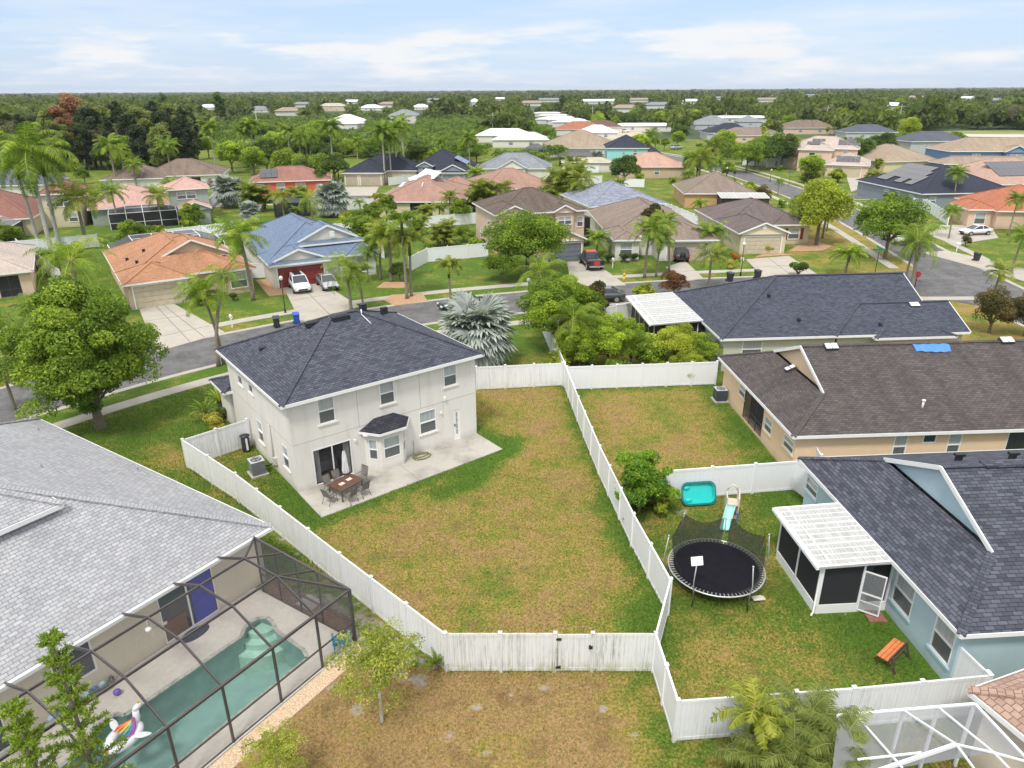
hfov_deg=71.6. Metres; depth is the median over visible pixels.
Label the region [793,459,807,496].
vinyl fence
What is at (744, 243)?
street lamp
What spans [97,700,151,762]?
pool float
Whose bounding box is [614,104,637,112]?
building
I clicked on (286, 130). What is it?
palm tree
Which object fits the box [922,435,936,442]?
window
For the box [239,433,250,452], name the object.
wheelie bin
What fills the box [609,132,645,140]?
sand plot
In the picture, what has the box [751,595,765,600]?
foam pad
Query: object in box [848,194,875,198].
road
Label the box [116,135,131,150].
broadleaf tree
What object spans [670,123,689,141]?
broadleaf tree
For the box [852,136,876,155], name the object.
broadleaf tree
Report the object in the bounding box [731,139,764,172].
broadleaf tree
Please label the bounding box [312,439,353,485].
sliding door
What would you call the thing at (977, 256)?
wheelie bin
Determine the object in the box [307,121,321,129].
broadleaf tree
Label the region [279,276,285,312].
street lamp
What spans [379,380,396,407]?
window
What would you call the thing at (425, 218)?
palm clump
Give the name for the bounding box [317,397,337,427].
window
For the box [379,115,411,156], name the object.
palm tree
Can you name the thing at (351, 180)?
garage door
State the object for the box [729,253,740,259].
bush
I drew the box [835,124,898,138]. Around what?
house
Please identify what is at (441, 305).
parked car
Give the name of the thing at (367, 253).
palm tree
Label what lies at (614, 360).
shrub
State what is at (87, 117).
pine tree
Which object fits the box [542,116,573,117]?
house
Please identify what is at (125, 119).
pine tree
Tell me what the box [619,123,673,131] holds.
house
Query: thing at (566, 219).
window
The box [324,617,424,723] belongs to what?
broadleaf tree
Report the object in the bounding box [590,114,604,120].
broadleaf tree
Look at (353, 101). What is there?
building
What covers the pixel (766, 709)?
palm tree
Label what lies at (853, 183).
driveway
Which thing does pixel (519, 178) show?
house
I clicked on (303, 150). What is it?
broadleaf tree
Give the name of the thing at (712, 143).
palm tree
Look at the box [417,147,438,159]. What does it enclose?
broadleaf tree
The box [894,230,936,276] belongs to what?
palm tree
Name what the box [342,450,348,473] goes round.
closed umbrella
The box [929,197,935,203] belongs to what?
window
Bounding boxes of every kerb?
[0,276,762,388]
[16,302,629,420]
[664,154,1023,289]
[681,162,1023,327]
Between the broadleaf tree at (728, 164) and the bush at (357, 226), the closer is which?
the bush at (357, 226)
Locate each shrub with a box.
[65,241,81,257]
[144,225,151,232]
[149,224,163,232]
[179,219,189,226]
[184,218,200,226]
[355,209,363,215]
[367,193,380,199]
[421,243,432,248]
[468,238,485,243]
[536,350,576,366]
[605,356,631,364]
[633,323,650,339]
[634,172,644,178]
[634,332,669,363]
[649,358,675,363]
[650,486,676,513]
[669,176,676,182]
[777,199,786,207]
[799,177,810,182]
[883,192,896,200]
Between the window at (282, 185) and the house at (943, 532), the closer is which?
the house at (943, 532)
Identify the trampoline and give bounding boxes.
[664,513,769,611]
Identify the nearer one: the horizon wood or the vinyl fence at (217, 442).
the vinyl fence at (217, 442)
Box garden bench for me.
[876,638,909,673]
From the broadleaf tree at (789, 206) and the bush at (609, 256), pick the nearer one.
the bush at (609, 256)
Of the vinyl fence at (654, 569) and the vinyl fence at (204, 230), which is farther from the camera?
the vinyl fence at (204, 230)
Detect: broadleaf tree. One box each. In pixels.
[0,120,31,134]
[0,274,169,429]
[34,126,50,165]
[65,157,84,177]
[73,166,90,183]
[86,129,103,168]
[89,144,109,169]
[108,150,147,166]
[112,123,127,137]
[112,218,147,240]
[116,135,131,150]
[178,203,204,220]
[200,136,216,158]
[206,178,214,189]
[213,140,245,173]
[236,140,246,144]
[239,146,268,174]
[247,126,261,138]
[251,138,278,168]
[256,125,267,134]
[260,122,275,130]
[263,131,277,138]
[269,147,303,167]
[276,135,288,148]
[282,134,301,152]
[286,137,321,154]
[290,153,326,168]
[291,127,316,132]
[292,157,312,167]
[297,124,321,134]
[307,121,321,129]
[309,142,330,156]
[312,168,331,180]
[314,134,334,149]
[319,153,349,181]
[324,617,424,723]
[329,138,336,154]
[342,138,367,151]
[360,201,383,219]
[366,137,393,153]
[376,193,396,214]
[388,262,408,281]
[401,139,434,161]
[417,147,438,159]
[449,197,470,213]
[457,137,478,159]
[465,142,488,161]
[479,250,520,281]
[480,209,573,273]
[515,272,606,347]
[528,119,539,130]
[540,126,555,136]
[554,325,607,365]
[560,322,603,354]
[578,310,644,358]
[587,280,610,317]
[590,111,605,119]
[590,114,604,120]
[609,155,641,178]
[611,116,620,123]
[612,327,658,362]
[614,449,681,512]
[624,112,638,122]
[630,109,641,113]
[631,133,650,145]
[640,203,665,218]
[649,117,658,122]
[651,135,659,145]
[652,322,703,355]
[654,111,666,122]
[659,137,670,147]
[669,349,708,377]
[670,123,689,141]
[670,131,685,142]
[675,115,692,126]
[678,332,722,359]
[681,149,712,175]
[690,109,701,120]
[704,139,737,165]
[714,129,737,159]
[721,161,737,173]
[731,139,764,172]
[745,140,776,169]
[752,131,771,141]
[767,131,801,164]
[781,114,796,123]
[787,191,802,209]
[789,178,857,244]
[798,154,826,182]
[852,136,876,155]
[853,194,930,259]
[869,132,898,145]
[895,132,909,136]
[897,117,922,133]
[950,131,967,137]
[1005,104,1022,128]
[1013,107,1023,128]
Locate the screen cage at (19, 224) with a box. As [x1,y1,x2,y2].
[0,216,25,241]
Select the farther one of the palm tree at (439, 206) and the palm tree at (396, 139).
the palm tree at (396, 139)
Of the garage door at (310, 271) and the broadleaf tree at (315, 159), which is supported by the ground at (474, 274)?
the broadleaf tree at (315, 159)
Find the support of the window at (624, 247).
in the house at (616, 219)
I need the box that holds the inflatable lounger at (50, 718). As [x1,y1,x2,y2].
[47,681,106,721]
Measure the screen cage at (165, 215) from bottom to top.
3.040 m
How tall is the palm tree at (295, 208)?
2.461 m
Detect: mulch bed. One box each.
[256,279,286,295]
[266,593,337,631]
[376,282,404,287]
[384,293,427,305]
[756,253,793,256]
[788,239,831,251]
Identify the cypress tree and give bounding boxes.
[212,91,226,118]
[559,94,565,108]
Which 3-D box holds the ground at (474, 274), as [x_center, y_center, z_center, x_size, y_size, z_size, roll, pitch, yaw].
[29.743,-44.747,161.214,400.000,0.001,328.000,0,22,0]
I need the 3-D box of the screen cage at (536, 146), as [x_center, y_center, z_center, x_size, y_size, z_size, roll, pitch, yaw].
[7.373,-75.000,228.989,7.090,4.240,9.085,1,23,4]
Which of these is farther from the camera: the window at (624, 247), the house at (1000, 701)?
the window at (624, 247)
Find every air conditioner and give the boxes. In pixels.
[247,455,272,479]
[710,386,728,403]
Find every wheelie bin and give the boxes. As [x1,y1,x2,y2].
[239,433,250,452]
[272,315,279,326]
[292,311,299,323]
[725,271,734,280]
[753,269,761,278]
[971,252,981,260]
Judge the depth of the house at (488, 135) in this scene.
298.73 m
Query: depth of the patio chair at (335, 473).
39.69 m
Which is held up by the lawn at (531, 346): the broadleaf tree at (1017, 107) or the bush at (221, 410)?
the bush at (221, 410)
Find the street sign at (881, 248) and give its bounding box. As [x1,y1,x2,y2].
[873,246,885,271]
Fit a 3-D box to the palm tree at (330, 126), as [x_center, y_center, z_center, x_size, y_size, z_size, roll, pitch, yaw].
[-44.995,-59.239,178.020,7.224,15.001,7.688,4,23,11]
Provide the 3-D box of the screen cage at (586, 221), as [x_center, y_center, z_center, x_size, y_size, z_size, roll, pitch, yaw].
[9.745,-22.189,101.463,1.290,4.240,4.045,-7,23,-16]
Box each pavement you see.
[53,296,977,428]
[149,269,753,340]
[661,152,990,260]
[695,168,899,268]
[922,251,1023,280]
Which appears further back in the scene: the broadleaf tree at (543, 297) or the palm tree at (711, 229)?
the palm tree at (711, 229)
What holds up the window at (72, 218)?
in the house at (13, 209)
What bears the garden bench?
on the lawn at (531, 346)
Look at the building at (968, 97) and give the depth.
1128.75 m
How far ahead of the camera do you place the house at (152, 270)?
76.69 m
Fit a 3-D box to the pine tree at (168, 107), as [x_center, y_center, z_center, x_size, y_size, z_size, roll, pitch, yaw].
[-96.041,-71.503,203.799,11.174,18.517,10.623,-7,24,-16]
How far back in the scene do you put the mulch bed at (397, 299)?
75.22 m
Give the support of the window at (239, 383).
in the house at (383, 389)
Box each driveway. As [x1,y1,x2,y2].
[139,304,224,351]
[284,284,358,322]
[345,187,378,195]
[567,261,624,285]
[666,261,703,280]
[746,256,816,276]
[847,177,862,191]
[931,225,997,244]
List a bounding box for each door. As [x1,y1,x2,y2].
[0,717,11,753]
[133,281,187,308]
[157,568,218,643]
[277,263,323,287]
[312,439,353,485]
[345,175,357,185]
[360,175,380,185]
[442,175,463,178]
[453,409,460,439]
[548,243,580,262]
[666,242,705,260]
[744,237,781,253]
[832,167,860,176]
[856,570,887,616]
[1004,432,1023,449]
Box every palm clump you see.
[0,219,10,238]
[235,181,273,211]
[283,184,311,204]
[406,212,431,231]
[415,203,436,216]
[426,216,459,245]
[463,178,498,209]
[537,159,594,198]
[614,176,628,185]
[709,675,874,767]
[863,170,882,177]
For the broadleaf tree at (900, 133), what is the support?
on the ground at (474, 274)
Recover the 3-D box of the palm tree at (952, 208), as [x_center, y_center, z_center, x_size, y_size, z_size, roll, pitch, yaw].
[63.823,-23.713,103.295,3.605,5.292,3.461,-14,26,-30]
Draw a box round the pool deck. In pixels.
[0,587,354,767]
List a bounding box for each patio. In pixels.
[298,466,418,517]
[400,433,502,480]
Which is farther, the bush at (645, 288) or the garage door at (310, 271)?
the garage door at (310, 271)
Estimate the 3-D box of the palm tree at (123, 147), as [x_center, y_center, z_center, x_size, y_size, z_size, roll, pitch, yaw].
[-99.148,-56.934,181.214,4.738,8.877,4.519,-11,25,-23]
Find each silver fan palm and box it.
[209,173,242,207]
[238,200,261,225]
[313,179,353,216]
[435,289,517,366]
[589,150,604,157]
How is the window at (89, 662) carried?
in the house at (96, 541)
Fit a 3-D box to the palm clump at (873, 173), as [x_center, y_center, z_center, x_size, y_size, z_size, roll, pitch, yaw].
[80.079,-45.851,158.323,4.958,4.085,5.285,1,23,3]
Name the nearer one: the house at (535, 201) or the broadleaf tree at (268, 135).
the house at (535, 201)
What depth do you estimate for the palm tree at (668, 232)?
81.91 m
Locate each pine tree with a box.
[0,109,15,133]
[0,124,19,167]
[12,114,25,133]
[19,128,44,165]
[24,115,45,161]
[34,106,60,167]
[44,120,78,171]
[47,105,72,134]
[58,93,83,164]
[68,118,89,167]
[69,122,94,169]
[72,107,100,167]
[92,104,117,166]
[100,117,120,171]
[107,100,123,123]
[116,114,136,137]
[125,104,153,165]
[125,124,150,164]
[143,101,161,164]
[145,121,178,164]
[149,110,174,160]
[158,94,166,106]
[160,101,197,144]
[170,118,190,157]
[171,107,199,159]
[186,112,204,159]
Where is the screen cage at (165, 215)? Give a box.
[108,204,178,229]
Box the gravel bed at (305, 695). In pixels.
[208,642,363,767]
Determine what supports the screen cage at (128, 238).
on the ground at (474, 274)
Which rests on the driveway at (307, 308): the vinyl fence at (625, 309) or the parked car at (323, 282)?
the parked car at (323, 282)
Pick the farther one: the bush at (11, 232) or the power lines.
the power lines
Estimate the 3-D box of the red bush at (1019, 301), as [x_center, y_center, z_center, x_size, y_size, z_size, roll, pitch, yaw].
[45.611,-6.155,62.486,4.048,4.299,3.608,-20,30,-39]
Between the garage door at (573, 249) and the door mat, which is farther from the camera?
the garage door at (573, 249)
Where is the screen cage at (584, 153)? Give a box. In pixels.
[559,150,591,165]
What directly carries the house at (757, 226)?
on the ground at (474, 274)
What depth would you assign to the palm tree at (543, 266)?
66.42 m
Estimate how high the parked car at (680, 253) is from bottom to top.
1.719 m
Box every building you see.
[275,107,299,115]
[293,102,308,107]
[345,100,358,103]
[378,102,393,106]
[520,100,541,105]
[539,98,558,101]
[581,99,614,103]
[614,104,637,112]
[629,98,648,101]
[644,102,666,108]
[682,99,696,103]
[757,97,776,101]
[887,102,899,108]
[961,96,973,99]
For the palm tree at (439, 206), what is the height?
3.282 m
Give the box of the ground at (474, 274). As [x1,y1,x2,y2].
[0,138,1023,386]
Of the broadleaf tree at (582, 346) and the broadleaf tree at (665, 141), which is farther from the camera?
the broadleaf tree at (665, 141)
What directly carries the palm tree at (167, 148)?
on the ground at (474, 274)
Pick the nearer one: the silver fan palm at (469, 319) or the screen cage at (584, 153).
the silver fan palm at (469, 319)
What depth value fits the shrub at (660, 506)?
36.93 m
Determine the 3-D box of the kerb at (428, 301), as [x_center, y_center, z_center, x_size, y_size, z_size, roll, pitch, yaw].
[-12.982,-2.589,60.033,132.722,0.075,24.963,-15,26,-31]
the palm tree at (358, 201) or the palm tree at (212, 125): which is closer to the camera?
the palm tree at (358, 201)
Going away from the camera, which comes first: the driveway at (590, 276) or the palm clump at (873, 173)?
the driveway at (590, 276)
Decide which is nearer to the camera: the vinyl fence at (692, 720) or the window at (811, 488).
the vinyl fence at (692, 720)
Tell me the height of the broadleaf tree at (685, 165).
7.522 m
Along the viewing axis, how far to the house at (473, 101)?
969.73 m
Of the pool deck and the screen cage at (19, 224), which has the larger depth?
the screen cage at (19, 224)
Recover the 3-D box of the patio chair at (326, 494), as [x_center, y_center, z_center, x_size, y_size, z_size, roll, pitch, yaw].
[-9.793,5.948,37.990,0.571,0.950,0.667,13,26,29]
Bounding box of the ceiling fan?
[131,618,166,641]
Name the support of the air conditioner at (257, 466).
on the lawn at (531, 346)
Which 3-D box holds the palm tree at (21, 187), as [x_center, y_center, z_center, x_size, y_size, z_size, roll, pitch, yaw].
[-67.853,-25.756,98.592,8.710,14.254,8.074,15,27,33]
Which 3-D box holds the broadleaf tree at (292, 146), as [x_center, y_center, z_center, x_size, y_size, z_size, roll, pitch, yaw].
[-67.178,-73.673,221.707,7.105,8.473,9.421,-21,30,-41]
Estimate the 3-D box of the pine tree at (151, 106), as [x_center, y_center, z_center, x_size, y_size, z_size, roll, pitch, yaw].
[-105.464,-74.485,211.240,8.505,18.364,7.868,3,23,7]
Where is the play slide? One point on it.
(731, 505)
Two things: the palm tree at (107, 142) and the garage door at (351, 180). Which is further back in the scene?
the garage door at (351, 180)
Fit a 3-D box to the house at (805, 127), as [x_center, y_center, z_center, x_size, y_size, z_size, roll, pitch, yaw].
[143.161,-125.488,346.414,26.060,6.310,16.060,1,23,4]
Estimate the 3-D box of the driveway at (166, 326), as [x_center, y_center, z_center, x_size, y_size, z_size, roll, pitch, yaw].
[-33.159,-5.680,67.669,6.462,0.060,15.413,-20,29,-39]
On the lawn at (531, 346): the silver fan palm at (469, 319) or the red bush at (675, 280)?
the silver fan palm at (469, 319)
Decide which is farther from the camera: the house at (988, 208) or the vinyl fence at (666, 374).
the house at (988, 208)
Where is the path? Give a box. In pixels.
[964,134,1023,136]
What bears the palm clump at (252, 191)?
on the ground at (474, 274)
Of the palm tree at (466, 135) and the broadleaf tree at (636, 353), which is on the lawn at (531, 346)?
the broadleaf tree at (636, 353)
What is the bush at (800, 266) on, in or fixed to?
on the ground at (474, 274)
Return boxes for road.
[0,277,754,422]
[215,193,384,203]
[665,155,1023,322]
[784,193,800,197]
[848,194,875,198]
[903,257,1019,310]
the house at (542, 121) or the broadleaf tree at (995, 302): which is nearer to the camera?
the broadleaf tree at (995, 302)
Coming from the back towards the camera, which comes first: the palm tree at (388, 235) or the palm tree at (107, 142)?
the palm tree at (107, 142)
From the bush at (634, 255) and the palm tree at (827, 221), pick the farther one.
the palm tree at (827, 221)
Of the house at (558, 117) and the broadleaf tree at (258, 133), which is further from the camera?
the house at (558, 117)
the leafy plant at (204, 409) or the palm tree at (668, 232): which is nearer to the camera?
the leafy plant at (204, 409)
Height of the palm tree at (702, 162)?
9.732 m
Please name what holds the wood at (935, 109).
on the terrain at (694, 134)
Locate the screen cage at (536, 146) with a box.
[524,143,545,157]
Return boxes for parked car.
[288,271,311,293]
[315,272,338,290]
[437,293,482,310]
[604,286,625,302]
[670,144,682,149]
[673,247,689,260]
[958,224,993,235]
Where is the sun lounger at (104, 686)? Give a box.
[88,675,114,694]
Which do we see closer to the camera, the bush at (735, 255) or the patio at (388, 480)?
the patio at (388, 480)
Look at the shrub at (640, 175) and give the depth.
168.84 m
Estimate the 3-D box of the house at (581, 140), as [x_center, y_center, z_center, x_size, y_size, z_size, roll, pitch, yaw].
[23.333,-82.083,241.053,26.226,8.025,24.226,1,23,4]
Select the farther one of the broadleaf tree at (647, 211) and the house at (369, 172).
the house at (369, 172)
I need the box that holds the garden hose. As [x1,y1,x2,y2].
[412,442,430,459]
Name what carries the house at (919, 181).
on the ground at (474, 274)
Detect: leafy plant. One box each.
[188,398,218,416]
[202,387,222,408]
[421,647,447,671]
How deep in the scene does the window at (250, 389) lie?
42.08 m
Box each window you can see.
[45,197,71,207]
[50,640,97,692]
[69,213,78,222]
[176,191,196,199]
[230,271,248,289]
[236,370,243,388]
[247,380,253,397]
[256,419,264,447]
[276,183,284,192]
[281,443,290,473]
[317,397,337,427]
[356,256,369,271]
[368,439,377,459]
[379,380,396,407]
[383,434,400,459]
[403,430,405,450]
[419,408,438,437]
[443,364,458,389]
[558,216,571,224]
[576,216,583,227]
[619,243,632,257]
[715,337,719,356]
[737,383,745,401]
[741,340,762,352]
[762,415,772,438]
[781,433,793,457]
[787,228,799,239]
[803,475,817,502]
[888,571,915,623]
[891,436,908,453]
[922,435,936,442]
[925,615,956,671]
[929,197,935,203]
[945,434,962,451]
[973,212,986,224]
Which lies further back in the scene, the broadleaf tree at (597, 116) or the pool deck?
the broadleaf tree at (597, 116)
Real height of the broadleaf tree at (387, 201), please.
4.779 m
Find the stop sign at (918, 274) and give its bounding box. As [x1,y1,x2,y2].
[914,271,920,287]
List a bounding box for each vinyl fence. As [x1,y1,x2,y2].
[8,234,99,250]
[15,238,60,276]
[165,222,232,235]
[181,418,251,465]
[181,438,448,672]
[201,225,228,248]
[209,194,216,206]
[251,263,264,277]
[333,213,475,231]
[346,199,373,209]
[366,241,384,258]
[388,175,409,185]
[408,243,487,269]
[442,631,557,672]
[475,361,563,389]
[542,326,565,376]
[552,303,630,331]
[563,362,672,611]
[566,360,718,388]
[579,176,601,183]
[583,165,598,172]
[589,630,658,672]
[620,178,644,186]
[624,461,797,500]
[651,631,677,734]
[656,576,672,642]
[664,204,696,215]
[671,672,994,742]
[681,214,698,224]
[742,159,766,165]
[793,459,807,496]
[815,448,822,456]
[913,197,949,224]
[952,647,990,677]
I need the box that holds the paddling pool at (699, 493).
[681,481,716,505]
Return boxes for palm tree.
[0,121,79,250]
[0,144,54,238]
[0,308,27,383]
[0,351,18,409]
[5,293,39,327]
[9,140,79,244]
[23,236,115,303]
[35,243,71,275]
[49,180,103,234]
[85,188,103,202]
[92,132,126,176]
[92,178,128,212]
[115,142,131,166]
[122,156,146,185]
[141,184,173,210]
[153,135,182,161]
[156,176,175,193]
[172,272,226,364]
[195,116,223,163]
[198,261,247,366]
[206,213,269,300]
[231,124,254,167]
[237,116,261,167]
[245,139,258,164]
[267,187,292,215]
[270,134,283,149]
[277,122,298,147]
[289,129,311,152]
[289,205,303,213]
[294,189,323,218]
[300,133,313,154]
[304,129,320,155]
[314,116,343,177]
[319,249,371,309]
[342,260,374,302]
[350,136,364,163]
[352,197,366,208]
[354,242,378,281]
[361,223,394,279]
[364,219,413,281]
[368,120,394,183]
[374,124,402,176]
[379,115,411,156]
[379,207,422,298]
[387,113,411,156]
[390,139,403,150]
[390,228,429,295]
[430,255,463,298]
[431,201,448,214]
[435,137,449,148]
[439,189,460,214]
[457,130,476,163]
[464,164,489,177]
[486,182,504,196]
[494,179,514,193]
[513,252,566,293]
[546,296,607,365]
[559,154,588,169]
[566,169,598,191]
[583,228,610,250]
[628,212,674,277]
[641,127,662,142]
[645,227,676,276]
[649,209,681,271]
[680,169,696,178]
[684,147,719,175]
[690,198,711,208]
[690,220,730,247]
[693,242,730,285]
[699,136,729,171]
[709,154,725,170]
[710,674,793,767]
[761,126,767,133]
[765,118,772,128]
[774,177,785,194]
[820,217,839,230]
[821,212,834,237]
[828,243,868,272]
[873,158,883,169]
[885,223,953,286]
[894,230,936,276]
[938,201,965,237]
[943,163,970,190]
[982,258,1022,288]
[1005,190,1023,235]
[1006,222,1023,271]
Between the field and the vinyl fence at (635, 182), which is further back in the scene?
the field
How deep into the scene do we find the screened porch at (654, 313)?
61.55 m
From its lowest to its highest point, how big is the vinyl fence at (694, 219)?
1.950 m
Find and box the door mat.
[183,624,208,642]
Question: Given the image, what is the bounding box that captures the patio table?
[327,473,363,502]
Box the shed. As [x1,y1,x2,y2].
[766,155,787,167]
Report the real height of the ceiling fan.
0.580 m
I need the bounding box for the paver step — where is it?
[863,610,887,622]
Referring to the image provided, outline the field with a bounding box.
[897,130,1023,134]
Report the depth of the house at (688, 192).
132.33 m
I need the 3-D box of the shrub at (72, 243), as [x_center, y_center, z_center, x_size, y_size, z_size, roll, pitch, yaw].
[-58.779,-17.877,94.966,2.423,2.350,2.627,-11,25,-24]
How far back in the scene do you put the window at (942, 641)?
26.56 m
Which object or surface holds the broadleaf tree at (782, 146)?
on the ground at (474, 274)
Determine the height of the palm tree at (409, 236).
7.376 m
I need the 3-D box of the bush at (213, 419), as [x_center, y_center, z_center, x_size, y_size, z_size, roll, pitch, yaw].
[-19.446,2.526,46.313,1.205,1.392,1.855,-15,27,-32]
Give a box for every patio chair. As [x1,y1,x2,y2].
[320,489,337,506]
[321,473,334,492]
[331,468,344,480]
[343,487,358,505]
[355,464,367,485]
[357,481,370,498]
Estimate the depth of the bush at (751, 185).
145.98 m
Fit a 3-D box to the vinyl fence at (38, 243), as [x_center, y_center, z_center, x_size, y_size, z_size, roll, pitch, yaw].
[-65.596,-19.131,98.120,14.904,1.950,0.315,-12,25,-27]
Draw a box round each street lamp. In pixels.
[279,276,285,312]
[740,242,745,275]
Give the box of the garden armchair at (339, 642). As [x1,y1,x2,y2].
[331,629,351,655]
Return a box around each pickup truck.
[578,249,604,269]
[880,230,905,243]
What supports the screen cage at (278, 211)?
on the ground at (474, 274)
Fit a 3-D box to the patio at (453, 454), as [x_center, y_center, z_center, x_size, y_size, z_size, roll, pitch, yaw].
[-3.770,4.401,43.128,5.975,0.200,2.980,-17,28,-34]
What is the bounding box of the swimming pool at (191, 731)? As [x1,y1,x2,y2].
[56,616,320,767]
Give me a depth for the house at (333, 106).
767.17 m
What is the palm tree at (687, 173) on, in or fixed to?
on the ground at (474, 274)
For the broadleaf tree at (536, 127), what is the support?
on the terrain at (694, 134)
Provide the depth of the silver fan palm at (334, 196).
122.85 m
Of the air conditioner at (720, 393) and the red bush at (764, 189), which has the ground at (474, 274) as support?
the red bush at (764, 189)
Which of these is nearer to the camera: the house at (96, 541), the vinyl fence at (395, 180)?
the house at (96, 541)
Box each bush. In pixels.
[0,224,24,240]
[202,411,225,429]
[210,406,226,419]
[228,292,236,300]
[238,716,308,767]
[338,212,352,222]
[342,215,386,243]
[455,224,474,240]
[602,253,614,263]
[619,253,629,262]
[629,253,638,260]
[631,282,656,294]
[658,270,690,291]
[726,259,737,268]
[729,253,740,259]
[743,181,757,190]
[755,184,772,199]
[789,262,808,273]
[801,171,820,179]
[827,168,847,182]
[961,234,971,246]
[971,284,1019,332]
[1008,292,1023,335]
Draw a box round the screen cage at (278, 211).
[273,196,310,217]
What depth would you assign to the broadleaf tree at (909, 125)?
284.72 m
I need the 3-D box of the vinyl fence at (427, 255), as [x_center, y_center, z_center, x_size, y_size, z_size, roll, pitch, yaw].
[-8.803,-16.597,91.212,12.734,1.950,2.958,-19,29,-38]
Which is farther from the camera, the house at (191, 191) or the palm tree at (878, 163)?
the palm tree at (878, 163)
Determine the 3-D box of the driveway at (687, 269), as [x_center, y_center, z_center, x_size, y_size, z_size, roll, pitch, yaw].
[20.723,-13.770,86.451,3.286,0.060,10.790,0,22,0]
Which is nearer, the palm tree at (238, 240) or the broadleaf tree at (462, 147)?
the palm tree at (238, 240)
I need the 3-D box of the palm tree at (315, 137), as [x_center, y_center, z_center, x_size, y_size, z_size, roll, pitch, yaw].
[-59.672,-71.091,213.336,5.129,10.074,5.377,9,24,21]
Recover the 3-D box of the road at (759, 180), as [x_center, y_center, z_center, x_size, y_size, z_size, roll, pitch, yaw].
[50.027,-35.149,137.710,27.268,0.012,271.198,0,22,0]
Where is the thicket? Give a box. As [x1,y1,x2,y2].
[206,112,568,168]
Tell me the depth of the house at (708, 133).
308.50 m
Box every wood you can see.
[0,87,1023,101]
[0,90,1023,137]
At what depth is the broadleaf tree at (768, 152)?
188.48 m
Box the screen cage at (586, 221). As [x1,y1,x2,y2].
[583,215,589,245]
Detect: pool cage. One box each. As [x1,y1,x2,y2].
[0,536,356,767]
[832,702,1023,767]
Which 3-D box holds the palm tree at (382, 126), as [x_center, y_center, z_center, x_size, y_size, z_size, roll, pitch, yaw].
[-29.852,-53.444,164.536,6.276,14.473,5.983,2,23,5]
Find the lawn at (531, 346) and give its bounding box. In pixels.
[39,332,984,767]
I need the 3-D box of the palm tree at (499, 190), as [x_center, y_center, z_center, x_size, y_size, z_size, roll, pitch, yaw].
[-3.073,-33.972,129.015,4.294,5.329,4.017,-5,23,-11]
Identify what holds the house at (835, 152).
on the ground at (474, 274)
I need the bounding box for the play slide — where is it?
[723,484,739,530]
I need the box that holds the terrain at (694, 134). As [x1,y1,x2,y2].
[4,88,1023,140]
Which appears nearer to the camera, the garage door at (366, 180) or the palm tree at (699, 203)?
the palm tree at (699, 203)
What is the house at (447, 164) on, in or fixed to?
on the ground at (474, 274)
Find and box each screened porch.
[626,292,704,352]
[716,192,769,203]
[772,502,894,616]
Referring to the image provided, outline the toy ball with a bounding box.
[113,688,120,695]
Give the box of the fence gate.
[556,634,592,670]
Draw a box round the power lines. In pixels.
[15,107,1022,121]
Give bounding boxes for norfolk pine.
[0,695,75,767]
[35,626,136,767]
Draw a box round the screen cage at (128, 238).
[107,229,224,248]
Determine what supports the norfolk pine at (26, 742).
on the lawn at (531, 346)
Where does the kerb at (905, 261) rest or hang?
on the ground at (474, 274)
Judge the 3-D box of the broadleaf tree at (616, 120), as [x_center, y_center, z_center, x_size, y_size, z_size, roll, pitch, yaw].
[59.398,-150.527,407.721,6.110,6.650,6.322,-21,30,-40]
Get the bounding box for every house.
[0,168,69,195]
[0,178,92,235]
[0,241,36,298]
[0,418,273,753]
[86,176,211,226]
[99,158,229,188]
[102,231,256,309]
[202,104,214,109]
[208,303,484,491]
[242,213,378,288]
[248,165,331,195]
[253,106,269,112]
[322,103,345,110]
[323,114,366,128]
[341,154,417,185]
[359,104,384,110]
[374,168,470,216]
[389,109,420,123]
[413,149,478,178]
[414,104,427,109]
[447,167,552,194]
[469,98,476,105]
[471,187,588,262]
[475,128,526,142]
[480,152,551,179]
[492,132,548,147]
[535,112,561,116]
[535,117,565,123]
[538,114,566,117]
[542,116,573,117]
[543,130,610,156]
[547,118,585,124]
[552,120,587,126]
[556,121,596,135]
[560,180,667,216]
[561,157,611,171]
[581,125,618,138]
[587,197,720,260]
[590,120,622,132]
[603,134,663,159]
[614,152,685,177]
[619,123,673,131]
[672,171,755,207]
[673,272,970,370]
[690,115,732,129]
[694,197,813,253]
[700,123,742,139]
[703,115,766,122]
[714,127,785,142]
[717,337,1023,461]
[733,115,762,126]
[782,120,836,133]
[786,136,870,177]
[797,449,1023,679]
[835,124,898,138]
[855,163,1005,208]
[860,143,936,172]
[894,131,962,153]
[924,137,1023,166]
[947,184,1023,228]
[958,157,1023,186]
[966,669,1023,767]
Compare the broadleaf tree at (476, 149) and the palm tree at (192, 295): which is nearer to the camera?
the palm tree at (192, 295)
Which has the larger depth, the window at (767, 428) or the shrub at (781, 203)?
the shrub at (781, 203)
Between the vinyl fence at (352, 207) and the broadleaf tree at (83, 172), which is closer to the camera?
the vinyl fence at (352, 207)
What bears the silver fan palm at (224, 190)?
on the ground at (474, 274)
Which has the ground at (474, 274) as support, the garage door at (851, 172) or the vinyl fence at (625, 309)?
the vinyl fence at (625, 309)

